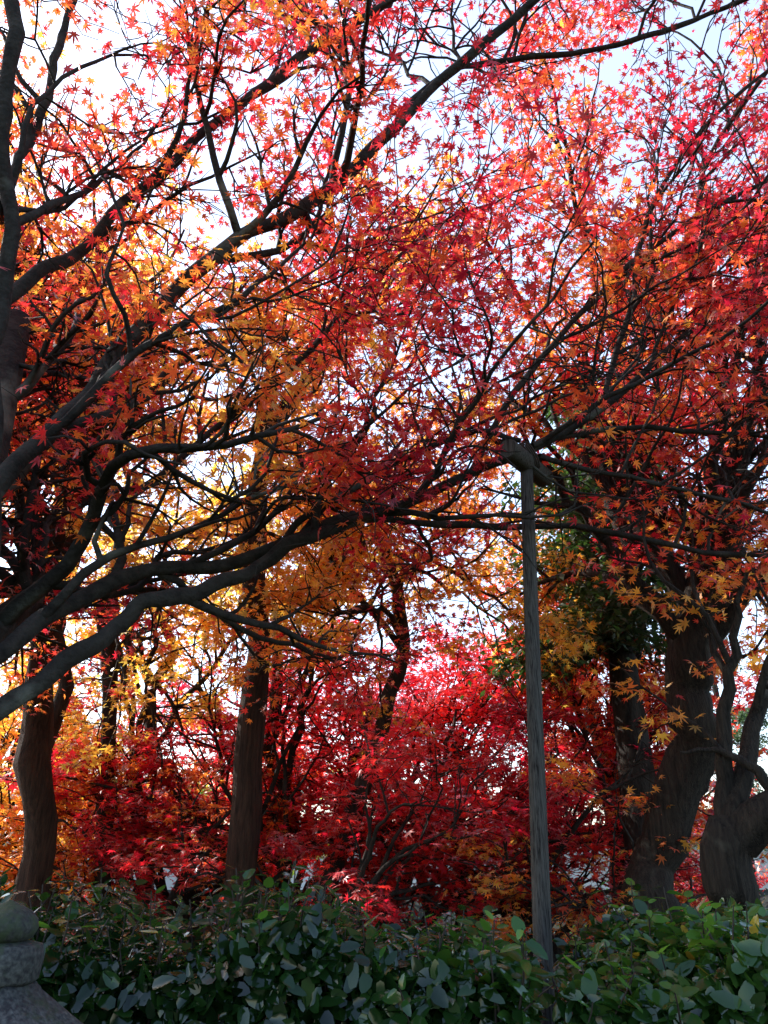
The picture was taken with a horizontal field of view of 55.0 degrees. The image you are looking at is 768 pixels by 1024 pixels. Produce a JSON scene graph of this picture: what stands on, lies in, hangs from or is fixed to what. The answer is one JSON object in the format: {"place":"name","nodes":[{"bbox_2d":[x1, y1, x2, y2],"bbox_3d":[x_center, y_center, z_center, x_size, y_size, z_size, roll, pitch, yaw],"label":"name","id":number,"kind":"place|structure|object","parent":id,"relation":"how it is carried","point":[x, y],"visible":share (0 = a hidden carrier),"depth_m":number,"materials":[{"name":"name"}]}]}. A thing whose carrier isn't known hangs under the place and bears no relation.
{"place":"outdoors","nodes":[
{"label":"outdoors","id":0,"kind":"place"},
{"bbox_2d":[0,810,135,889],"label":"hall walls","id":1,"kind":"structure","parent":0,"point":[66,862],"depth_m":24.20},
{"bbox_2d":[0,562,143,857],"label":"tree","id":2,"kind":"object","parent":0,"point":[91,632],"depth_m":8.01,"materials":[{"name":"orange plant"}]},
{"bbox_2d":[0,713,188,909],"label":"orange maple","id":3,"kind":"object","parent":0,"point":[10,847],"depth_m":7.32,"materials":[{"name":"orange plant"}]},
{"bbox_2d":[1,660,191,905],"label":"orange maple","id":4,"kind":"object","parent":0,"point":[19,714],"depth_m":9.10,"materials":[{"name":"orange plant"}]},
{"bbox_2d":[2,724,226,809],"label":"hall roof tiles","id":5,"kind":"object","parent":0,"point":[8,752],"visible":0.05,"depth_m":26.48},
{"bbox_2d":[0,38,300,915],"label":"maple","id":6,"kind":"object","parent":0,"point":[32,767],"depth_m":6.12,"materials":[{"name":"plant"}]},
{"bbox_2d":[21,308,287,909],"bbox_3d":[-2.765,1.032,7.224,2.606,7.282,3.892,-9,-27,19],"label":"maple","id":7,"kind":"object","parent":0,"point":[108,748],"depth_m":7.19,"materials":[{"name":"orange plant"}]},
{"bbox_2d":[0,692,334,922],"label":"tree","id":8,"kind":"object","parent":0,"point":[19,808],"depth_m":6.61,"materials":[{"name":"red plant"}]},
{"bbox_2d":[0,679,368,942],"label":"crimson maple","id":9,"kind":"object","parent":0,"point":[145,769],"depth_m":6.85,"materials":[{"name":"red plant"}]},
{"bbox_2d":[0,615,474,916],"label":"crimson maple","id":10,"kind":"object","parent":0,"point":[296,847],"depth_m":6.96,"materials":[{"name":"red plant"}]},
{"bbox_2d":[178,749,366,890],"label":"young maple","id":11,"kind":"object","parent":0,"point":[226,796],"depth_m":13.98,"materials":[{"name":"red plant"}]},
{"bbox_2d":[116,615,433,905],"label":"crimson maple","id":12,"kind":"object","parent":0,"point":[181,688],"depth_m":9.86,"materials":[{"name":"red plant"}]},
{"bbox_2d":[148,470,464,912],"bbox_3d":[-0.739,1.935,7.049,3.448,5.506,2.890,0,-25,0],"label":"gold maple","id":13,"kind":"object","parent":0,"point":[306,624],"depth_m":7.58,"materials":[{"name":"plant"}]},
{"bbox_2d":[96,661,586,930],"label":"crimson maple","id":14,"kind":"object","parent":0,"point":[383,768],"depth_m":5.55,"materials":[{"name":"red plant"}]},
{"bbox_2d":[46,256,704,920],"bbox_3d":[0.017,0.895,6.892,5.350,7.164,4.186,0,-25,0],"label":"maple","id":15,"kind":"object","parent":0,"point":[294,556],"depth_m":6.54,"materials":[{"name":"plant"}]},
{"bbox_2d":[0,0,767,824],"label":"sky","id":16,"kind":"structure","parent":0,"point":[105,79],"materials":[{"name":"white"}]},
{"bbox_2d":[189,70,613,1015],"bbox_3d":[-0.002,-0.336,6.083,4.031,8.296,3.650,0,-25,0],"label":"maple","id":17,"kind":"object","parent":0,"point":[245,812],"depth_m":5.94,"materials":[{"name":"red plant"}]},
{"bbox_2d":[181,647,622,931],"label":"crimson maple","id":18,"kind":"object","parent":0,"point":[350,787],"depth_m":7.38,"materials":[{"name":"red plant"}]},
{"bbox_2d":[62,885,767,1015],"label":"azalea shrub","id":19,"kind":"object","parent":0,"point":[420,915],"depth_m":10.96,"materials":[{"name":"green plant"}]},
{"bbox_2d":[283,608,582,910],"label":"crimson maple","id":20,"kind":"object","parent":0,"point":[452,668],"depth_m":9.55,"materials":[{"name":"red plant"}]},
{"bbox_2d":[262,629,612,926],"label":"crimson maple","id":21,"kind":"object","parent":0,"point":[454,690],"depth_m":8.43,"materials":[{"name":"red plant"}]},
{"bbox_2d":[152,840,767,889],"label":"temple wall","id":22,"kind":"structure","parent":0,"point":[169,882],"depth_m":24.29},
{"bbox_2d":[168,890,767,906],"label":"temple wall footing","id":23,"kind":"object","parent":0,"point":[312,893],"depth_m":23.98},
{"bbox_2d":[282,735,701,1018],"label":"crimson maple","id":24,"kind":"object","parent":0,"point":[599,847],"depth_m":6.23,"materials":[{"name":"red plant"}]},
{"bbox_2d":[304,657,753,963],"bbox_3d":[1.161,2.796,6.581,3.961,3.568,3.609,0,-25,0],"label":"crimson maple","id":25,"kind":"object","parent":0,"point":[503,824],"depth_m":6.37,"materials":[{"name":"red plant"}]},
{"bbox_2d":[472,446,706,910],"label":"maple","id":26,"kind":"object","parent":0,"point":[509,579],"depth_m":8.68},
{"bbox_2d":[432,749,767,957],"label":"tree","id":27,"kind":"object","parent":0,"point":[565,776],"depth_m":5.46,"materials":[{"name":"red plant"}]},
{"bbox_2d":[472,570,754,905],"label":"tree","id":28,"kind":"object","parent":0,"point":[583,704],"depth_m":7.57,"materials":[{"name":"red plant"}]},
{"bbox_2d":[462,0,767,666],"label":"maple","id":29,"kind":"object","parent":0,"point":[742,80],"depth_m":7.32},
{"bbox_2d":[517,633,767,878],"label":"tree","id":30,"kind":"object","parent":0,"point":[611,754],"depth_m":7.74,"materials":[{"name":"red plant"}]},
{"bbox_2d":[691,630,767,896],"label":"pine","id":31,"kind":"object","parent":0,"point":[741,716],"depth_m":22.37,"materials":[{"name":"plant"}]},
{"label":"ground","id":32,"kind":"structure","parent":0,"visible":0},
{"bbox_2d":[0,900,82,1023],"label":"stone lantern","id":33,"kind":"object","parent":32,"relation":"on","point":[25,998],"visible":1,"depth_m":1.34,"materials":[{"name":"stone"}]},
{"bbox_2d":[2,227,210,908],"bbox_3d":[-3.375,0.577,6.849,2.997,7.779,2.692,0,-25,0],"label":"gold maple","id":34,"kind":"object","parent":32,"relation":"on","point":[61,702],"depth_m":7.20,"materials":[{"name":"plant"}]},
{"bbox_2d":[75,731,305,906],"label":"tree","id":35,"kind":"object","parent":32,"relation":"on","point":[178,847],"depth_m":10.07,"materials":[{"name":"red plant"}]},
{"bbox_2d":[78,404,356,922],"bbox_3d":[-2.168,1.881,7.715,3.980,6.189,3.402,0,-25,0],"label":"gold maple","id":36,"kind":"object","parent":32,"relation":"on","point":[195,513],"depth_m":7.92,"materials":[{"name":"plant"}]},
{"bbox_2d":[0,0,767,728],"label":"maple","id":37,"kind":"object","parent":32,"relation":"on","point":[26,614],"depth_m":3.91,"materials":[{"name":"red plant"}]},
{"bbox_2d":[0,857,767,1023],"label":"camellia hedge","id":38,"kind":"object","parent":32,"relation":"on","point":[450,982],"depth_m":1.76,"materials":[{"name":"green plant"}]},
{"bbox_2d":[499,439,554,1023],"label":"support post","id":39,"kind":"object","parent":32,"relation":"on","point":[522,461],"visible":0.82,"depth_m":3.23,"materials":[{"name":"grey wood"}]},
{"bbox_2d":[519,441,539,467],"bbox_3d":[0.752,-0.288,3.911,0.136,0.190,0.130,0,-25,0],"label":"support post rope","id":40,"kind":"object","parent":39,"relation":"attached to","point":[524,444],"visible":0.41,"depth_m":3.86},
{"bbox_2d":[416,166,767,991],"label":"maple","id":41,"kind":"object","parent":32,"relation":"on","point":[682,782],"depth_m":5.35,"materials":[{"name":"red plant"}]},
{"bbox_2d":[441,365,757,894],"bbox_3d":[2.129,1.352,7.152,3.237,6.606,3.369,0,-25,0],"label":"maple","id":42,"kind":"object","parent":32,"relation":"on","point":[617,620],"depth_m":7.01,"materials":[{"name":"plant"}]},
{"bbox_2d":[564,472,767,911],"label":"maple","id":43,"kind":"object","parent":32,"relation":"on","point":[733,841],"depth_m":3.88,"materials":[{"name":"brown plant"}]},
{"bbox_2d":[595,784,767,919],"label":"maple","id":44,"kind":"object","parent":32,"relation":"on","point":[762,878],"depth_m":11.25,"materials":[{"name":"red plant"}]}
]}

